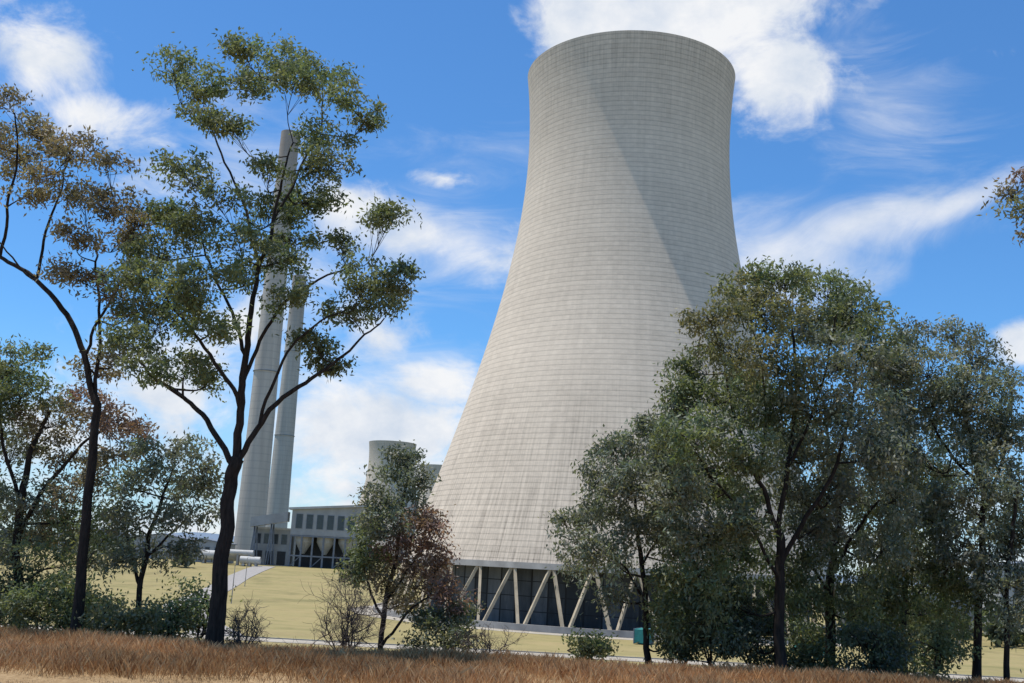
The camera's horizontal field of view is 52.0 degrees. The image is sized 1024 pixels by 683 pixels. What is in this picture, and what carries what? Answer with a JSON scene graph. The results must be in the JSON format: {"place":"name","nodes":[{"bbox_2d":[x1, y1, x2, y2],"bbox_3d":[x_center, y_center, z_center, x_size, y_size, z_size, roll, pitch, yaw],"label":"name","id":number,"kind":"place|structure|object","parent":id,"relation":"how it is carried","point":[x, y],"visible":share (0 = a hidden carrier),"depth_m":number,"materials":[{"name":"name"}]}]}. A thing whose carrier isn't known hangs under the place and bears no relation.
{"place":"outdoors","nodes":[
{"label":"outdoors","id":0,"kind":"place"},
{"bbox_2d":[163,566,273,635],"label":"access road","id":1,"kind":"structure","parent":0,"point":[239,576],"depth_m":360.78,"materials":[{"name":"grey asphalt"}]},
{"bbox_2d":[0,663,608,682],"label":"mown dry grass","id":2,"kind":"structure","parent":0,"point":[148,681],"depth_m":18.60,"materials":[{"name":"beige plant"}]},
{"bbox_2d":[0,624,1023,682],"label":"tall dry grass","id":3,"kind":"structure","parent":0,"point":[79,651],"depth_m":21.98,"materials":[{"name":"brown plant"}]},
{"bbox_2d":[0,544,1023,682],"bbox_3d":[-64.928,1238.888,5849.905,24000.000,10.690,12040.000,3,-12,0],"label":"ground","id":4,"kind":"structure","parent":0,"point":[280,592],"depth_m":220.84,"materials":[{"name":"beige plant"}]},
{"bbox_2d":[0,566,34,628],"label":"shrub","id":5,"kind":"object","parent":4,"relation":"on","point":[10,577],"visible":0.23,"depth_m":31.51,"materials":[{"name":"green plant"}]},
{"bbox_2d":[0,581,93,632],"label":"shrub","id":6,"kind":"object","parent":4,"relation":"on","point":[16,602],"visible":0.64,"depth_m":29.82,"materials":[{"name":"green plant"}]},
{"bbox_2d":[0,334,167,623],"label":"eucalyptus tree","id":7,"kind":"object","parent":4,"relation":"on","point":[47,518],"visible":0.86,"depth_m":32.49,"materials":[{"name":"green plant"}]},
{"bbox_2d":[0,83,168,631],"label":"eucalyptus tree","id":8,"kind":"object","parent":4,"relation":"on","point":[56,146],"visible":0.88,"depth_m":30.08,"materials":[{"name":"green plant"}]},
{"bbox_2d":[41,580,135,633],"bbox_3d":[-12.433,7.981,30.562,2.823,2.209,2.807,3,-12,0],"label":"shrub","id":9,"kind":"object","parent":4,"relation":"on","point":[65,602],"visible":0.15,"depth_m":30.40,"materials":[{"name":"green plant"}]},
{"bbox_2d":[57,528,135,554],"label":"industrial building","id":10,"kind":"structure","parent":4,"relation":"on","point":[98,544],"depth_m":509.29,"materials":[{"name":"grey metal"}]},
{"bbox_2d":[65,585,184,636],"bbox_3d":[-10.645,7.600,28.395,3.176,1.884,2.365,-2,-13,21],"label":"shrub","id":11,"kind":"object","parent":4,"relation":"on","point":[141,619],"visible":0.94,"depth_m":28.15,"materials":[{"name":"green plant"}]},
{"bbox_2d":[87,427,224,633],"bbox_3d":[-10.063,5.688,30.285,4.120,6.612,4.062,3,-12,0],"label":"eucalyptus tree","id":12,"kind":"object","parent":4,"relation":"on","point":[182,483],"visible":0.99,"depth_m":29.87,"materials":[{"name":"green plant"}]},
{"bbox_2d":[135,533,191,559],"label":"industrial building","id":13,"kind":"structure","parent":4,"relation":"on","point":[168,539],"depth_m":460.19,"materials":[{"name":"grey metal"}]},
{"bbox_2d":[126,594,205,638],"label":"shrub","id":14,"kind":"object","parent":4,"relation":"on","point":[176,627],"visible":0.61,"depth_m":29.91,"materials":[{"name":"green plant"}]},
{"bbox_2d":[156,572,241,640],"bbox_3d":[-9.514,8.101,30.917,2.951,2.558,2.084,-1,-13,20],"label":"shrub","id":15,"kind":"object","parent":4,"relation":"on","point":[203,621],"visible":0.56,"depth_m":30.81,"materials":[{"name":"green plant"}]},
{"bbox_2d":[182,538,236,562],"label":"industrial building","id":16,"kind":"structure","parent":4,"relation":"on","point":[210,544],"depth_m":436.53,"materials":[{"name":"grey metal"}]},
{"bbox_2d":[200,550,235,562],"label":"flue duct","id":17,"kind":"object","parent":4,"relation":"on","point":[209,555],"visible":0.25,"depth_m":426.23,"materials":[{"name":"metal"}]},
{"bbox_2d":[196,592,271,646],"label":"dead shrub","id":18,"kind":"object","parent":4,"relation":"on","point":[238,622],"visible":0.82,"depth_m":27.65,"materials":[{"name":"brown plant"}]},
{"bbox_2d":[231,564,244,603],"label":"street lamp","id":19,"kind":"object","parent":4,"relation":"on","point":[233,582],"visible":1,"depth_m":252.66,"materials":[{"name":"grey metal"}]},
{"bbox_2d":[229,549,253,565],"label":"flue duct","id":20,"kind":"object","parent":4,"relation":"on","point":[237,553],"visible":0.55,"depth_m":423.27,"materials":[{"name":"metal"}]},
{"bbox_2d":[239,556,260,565],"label":"storage tank","id":21,"kind":"object","parent":4,"relation":"on","point":[255,561],"visible":0.96,"depth_m":418.54,"materials":[{"name":"metal"}]},
{"bbox_2d":[85,26,425,645],"bbox_3d":[-6.882,-0.809,28.100,9.397,18.227,6.023,3,-12,0],"label":"eucalyptus tree","id":22,"kind":"object","parent":4,"relation":"on","point":[186,226],"visible":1,"depth_m":27.65,"materials":[{"name":"green plant"}]},
{"bbox_2d":[234,129,297,549],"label":"chimney","id":23,"kind":"object","parent":4,"relation":"on","point":[253,494],"visible":0.5,"depth_m":565.34,"materials":[{"name":"concrete"}]},
{"bbox_2d":[250,512,289,565],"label":"conveyor gallery","id":24,"kind":"object","parent":4,"relation":"on","point":[269,519],"visible":0.84,"depth_m":442.01,"materials":[{"name":"grey metal"}]},
{"bbox_2d":[252,527,295,565],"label":"industrial building","id":25,"kind":"structure","parent":4,"relation":"on","point":[281,542],"depth_m":446.77,"materials":[{"name":"grey concrete"}]},
{"bbox_2d":[255,533,261,543],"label":"window","id":26,"kind":"structure","parent":25,"relation":"in","point":[259,534],"depth_m":447.08,"materials":[{"name":"grey glass"}]},
{"bbox_2d":[255,550,261,558],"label":"door","id":27,"kind":"structure","parent":25,"relation":"in","point":[259,552],"depth_m":445.77,"materials":[{"name":"grey metal"}]},
{"bbox_2d":[263,533,268,543],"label":"window","id":28,"kind":"structure","parent":25,"relation":"in","point":[266,536],"depth_m":447.08,"materials":[{"name":"grey glass"}]},
{"bbox_2d":[264,551,272,564],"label":"door","id":29,"kind":"structure","parent":25,"relation":"in","point":[265,551],"depth_m":445.34,"materials":[{"name":"grey metal"}]},
{"bbox_2d":[272,534,278,543],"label":"window","id":30,"kind":"structure","parent":25,"relation":"in","point":[276,536],"depth_m":447.08,"materials":[{"name":"grey glass"}]},
{"bbox_2d":[276,551,285,564],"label":"door","id":31,"kind":"structure","parent":25,"relation":"in","point":[280,560],"depth_m":445.45,"materials":[{"name":"grey metal"}]},
{"bbox_2d":[281,534,286,544],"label":"window","id":32,"kind":"structure","parent":25,"relation":"in","point":[284,536],"depth_m":447.08,"materials":[{"name":"grey glass"}]},
{"bbox_2d":[266,275,306,527],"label":"chimney","id":33,"kind":"object","parent":4,"relation":"on","point":[280,482],"visible":0.66,"depth_m":882.26,"materials":[{"name":"concrete"}]},
{"bbox_2d":[287,505,372,568],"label":"coal bunker building","id":34,"kind":"structure","parent":4,"relation":"on","point":[321,534],"depth_m":443.23,"materials":[{"name":"grey concrete"}]},
{"bbox_2d":[295,514,302,528],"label":"window","id":35,"kind":"structure","parent":34,"relation":"in","point":[299,517],"depth_m":442.85,"materials":[{"name":"grey glass"}]},
{"bbox_2d":[306,514,313,528],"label":"window","id":36,"kind":"structure","parent":34,"relation":"in","point":[309,520],"depth_m":442.85,"materials":[{"name":"grey glass"}]},
{"bbox_2d":[316,515,323,529],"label":"window","id":37,"kind":"structure","parent":34,"relation":"in","point":[320,518],"depth_m":442.85,"materials":[{"name":"grey glass"}]},
{"bbox_2d":[326,515,334,529],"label":"window","id":38,"kind":"structure","parent":34,"relation":"in","point":[330,519],"depth_m":442.85,"materials":[{"name":"grey glass"}]},
{"bbox_2d":[337,516,344,530],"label":"window","id":39,"kind":"structure","parent":34,"relation":"in","point":[340,524],"depth_m":442.85,"materials":[{"name":"grey glass"}]},
{"bbox_2d":[347,516,354,530],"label":"window","id":40,"kind":"structure","parent":34,"relation":"in","point":[349,517],"depth_m":442.95,"materials":[{"name":"grey glass"}]},
{"bbox_2d":[278,552,398,651],"bbox_3d":[-4.580,7.534,28.738,2.829,3.485,3.718,-3,-13,25],"label":"dead shrub","id":41,"kind":"object","parent":4,"relation":"on","point":[352,620],"visible":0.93,"depth_m":28.85,"materials":[{"name":"brown plant"}]},
{"bbox_2d":[359,440,422,563],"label":"cooling tower","id":42,"kind":"structure","parent":4,"relation":"on","point":[374,451],"depth_m":1227.64,"materials":[{"name":"concrete"}]},
{"bbox_2d":[331,439,485,649],"bbox_3d":[-3.095,6.718,33.066,4.952,7.304,4.133,3,-12,0],"label":"eucalyptus tree","id":43,"kind":"object","parent":4,"relation":"on","point":[372,527],"visible":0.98,"depth_m":32.57,"materials":[{"name":"green plant"}]},
{"bbox_2d":[418,464,441,514],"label":"cooling tower","id":44,"kind":"structure","parent":4,"relation":"on","point":[437,467],"depth_m":1505.69,"materials":[{"name":"concrete"}]},
{"bbox_2d":[389,604,487,652],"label":"shrub","id":45,"kind":"object","parent":4,"relation":"on","point":[448,628],"visible":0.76,"depth_m":30.88,"materials":[{"name":"green plant"}]},
{"bbox_2d":[452,620,527,653],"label":"dead shrub","id":46,"kind":"object","parent":4,"relation":"on","point":[486,647],"visible":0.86,"depth_m":28.95,"materials":[{"name":"brown plant"}]},
{"bbox_2d":[0,527,1023,646],"bbox_3d":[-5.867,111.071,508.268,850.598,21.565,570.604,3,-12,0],"label":"woodland","id":47,"kind":"object","parent":4,"relation":"on","point":[995,639],"visible":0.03,"depth_m":245.06,"materials":[{"name":"green plant"}]},
{"bbox_2d":[1,623,1023,678],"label":"kerb","id":48,"kind":"structure","parent":4,"relation":"on","point":[566,653],"depth_m":157.06,"materials":[{"name":"grey concrete"}]},
{"bbox_2d":[558,626,622,661],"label":"shrub","id":49,"kind":"object","parent":4,"relation":"on","point":[598,647],"visible":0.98,"depth_m":31.40,"materials":[{"name":"green plant"}]},
{"bbox_2d":[373,30,846,643],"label":"cooling tower","id":50,"kind":"structure","parent":4,"relation":"on","point":[625,238],"depth_m":247.53,"materials":[{"name":"concrete"}]},
{"bbox_2d":[538,392,705,665],"bbox_3d":[3.427,5.933,30.812,5.320,9.324,4.925,3,-12,0],"label":"eucalyptus tree","id":51,"kind":"object","parent":4,"relation":"on","point":[625,484],"visible":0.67,"depth_m":30.00,"materials":[{"name":"green plant"}]},
{"bbox_2d":[633,627,654,643],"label":"shipping container","id":52,"kind":"object","parent":4,"relation":"on","point":[637,634],"visible":0.59,"depth_m":186.25,"materials":[{"name":"teal metal"}]},
{"bbox_2d":[649,566,718,662],"bbox_3d":[5.260,8.701,32.014,2.516,3.651,2.617,3,-12,0],"label":"shrub","id":53,"kind":"object","parent":4,"relation":"on","point":[669,620],"visible":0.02,"depth_m":31.95,"materials":[{"name":"green plant"}]},
{"bbox_2d":[655,579,769,666],"bbox_3d":[5.659,8.103,29.459,3.234,3.069,3.534,3,-12,0],"label":"shrub","id":54,"kind":"object","parent":4,"relation":"on","point":[737,646],"visible":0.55,"depth_m":29.14,"materials":[{"name":"green plant"}]},
{"bbox_2d":[733,598,804,666],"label":"shrub","id":55,"kind":"object","parent":4,"relation":"on","point":[759,656],"visible":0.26,"depth_m":30.69,"materials":[{"name":"green plant"}]},
{"bbox_2d":[630,255,930,668],"bbox_3d":[7.871,3.424,29.997,9.465,12.823,7.426,3,-12,0],"label":"eucalyptus tree","id":56,"kind":"object","parent":4,"relation":"on","point":[692,486],"visible":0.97,"depth_m":29.20,"materials":[{"name":"green plant"}]},
{"bbox_2d":[772,634,852,670],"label":"shrub","id":57,"kind":"object","parent":4,"relation":"on","point":[806,656],"visible":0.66,"depth_m":30.41,"materials":[{"name":"green plant"}]},
{"bbox_2d":[739,345,943,668],"bbox_3d":[10.080,5.338,32.703,6.775,11.173,5.805,3,-12,0],"label":"eucalyptus tree","id":58,"kind":"object","parent":4,"relation":"on","point":[796,575],"visible":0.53,"depth_m":31.39,"materials":[{"name":"green plant"}]},
{"bbox_2d":[825,616,924,677],"bbox_3d":[10.485,9.054,30.206,2.748,2.233,2.724,-2,-13,21],"label":"shrub","id":59,"kind":"object","parent":4,"relation":"on","point":[896,661],"visible":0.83,"depth_m":29.86,"materials":[{"name":"green plant"}]},
{"bbox_2d":[836,456,988,677],"bbox_3d":[13.681,7.854,34.897,6.177,8.436,4.012,14,-16,-42],"label":"eucalyptus tree","id":60,"kind":"object","parent":4,"relation":"on","point":[931,605],"visible":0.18,"depth_m":35.15,"materials":[{"name":"green plant"}]},
{"bbox_2d":[888,593,973,629],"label":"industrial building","id":61,"kind":"structure","parent":4,"relation":"on","point":[953,606],"depth_m":292.40,"materials":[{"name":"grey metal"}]},
{"bbox_2d":[861,312,1023,679],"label":"eucalyptus tree","id":62,"kind":"object","parent":4,"relation":"on","point":[984,457],"visible":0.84,"depth_m":33.07,"materials":[{"name":"green plant"}]},
{"bbox_2d":[898,618,994,679],"bbox_3d":[12.973,9.620,31.726,2.716,2.492,3.004,-7,-15,39],"label":"shrub","id":63,"kind":"object","parent":4,"relation":"on","point":[937,649],"visible":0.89,"depth_m":31.66,"materials":[{"name":"green plant"}]},
{"bbox_2d":[954,468,1023,682],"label":"eucalyptus tree","id":64,"kind":"object","parent":4,"relation":"on","point":[997,582],"visible":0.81,"depth_m":31.23,"materials":[{"name":"green plant"}]},
{"bbox_2d":[971,561,1023,626],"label":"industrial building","id":65,"kind":"structure","parent":4,"relation":"on","point":[1011,593],"depth_m":323.35,"materials":[{"name":"grey concrete"}]},
{"bbox_2d":[975,166,1023,247],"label":"eucalyptus tree","id":66,"kind":"object","parent":4,"relation":"on","point":[1012,193],"visible":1,"depth_m":27.58,"materials":[{"name":"green plant"}]},
{"bbox_2d":[0,625,1023,681],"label":"road","id":67,"kind":"structure","parent":0,"point":[396,646],"depth_m":154.07,"materials":[{"name":"grey asphalt"}]},
{"bbox_2d":[0,0,1023,575],"label":"sky","id":68,"kind":"structure","parent":0,"point":[869,136],"materials":[{"name":"blue"}]},
{"bbox_2d":[174,532,970,585],"bbox_3d":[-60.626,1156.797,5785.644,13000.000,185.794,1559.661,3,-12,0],"label":"hills","id":69,"kind":"structure","parent":0,"point":[209,535],"depth_m":5664.61,"materials":[{"name":"green plant"}]},
{"bbox_2d":[352,606,866,646],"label":"pavement","id":70,"kind":"structure","parent":0,"point":[407,620],"depth_m":205.30,"materials":[{"name":"grey concrete"}]}
]}

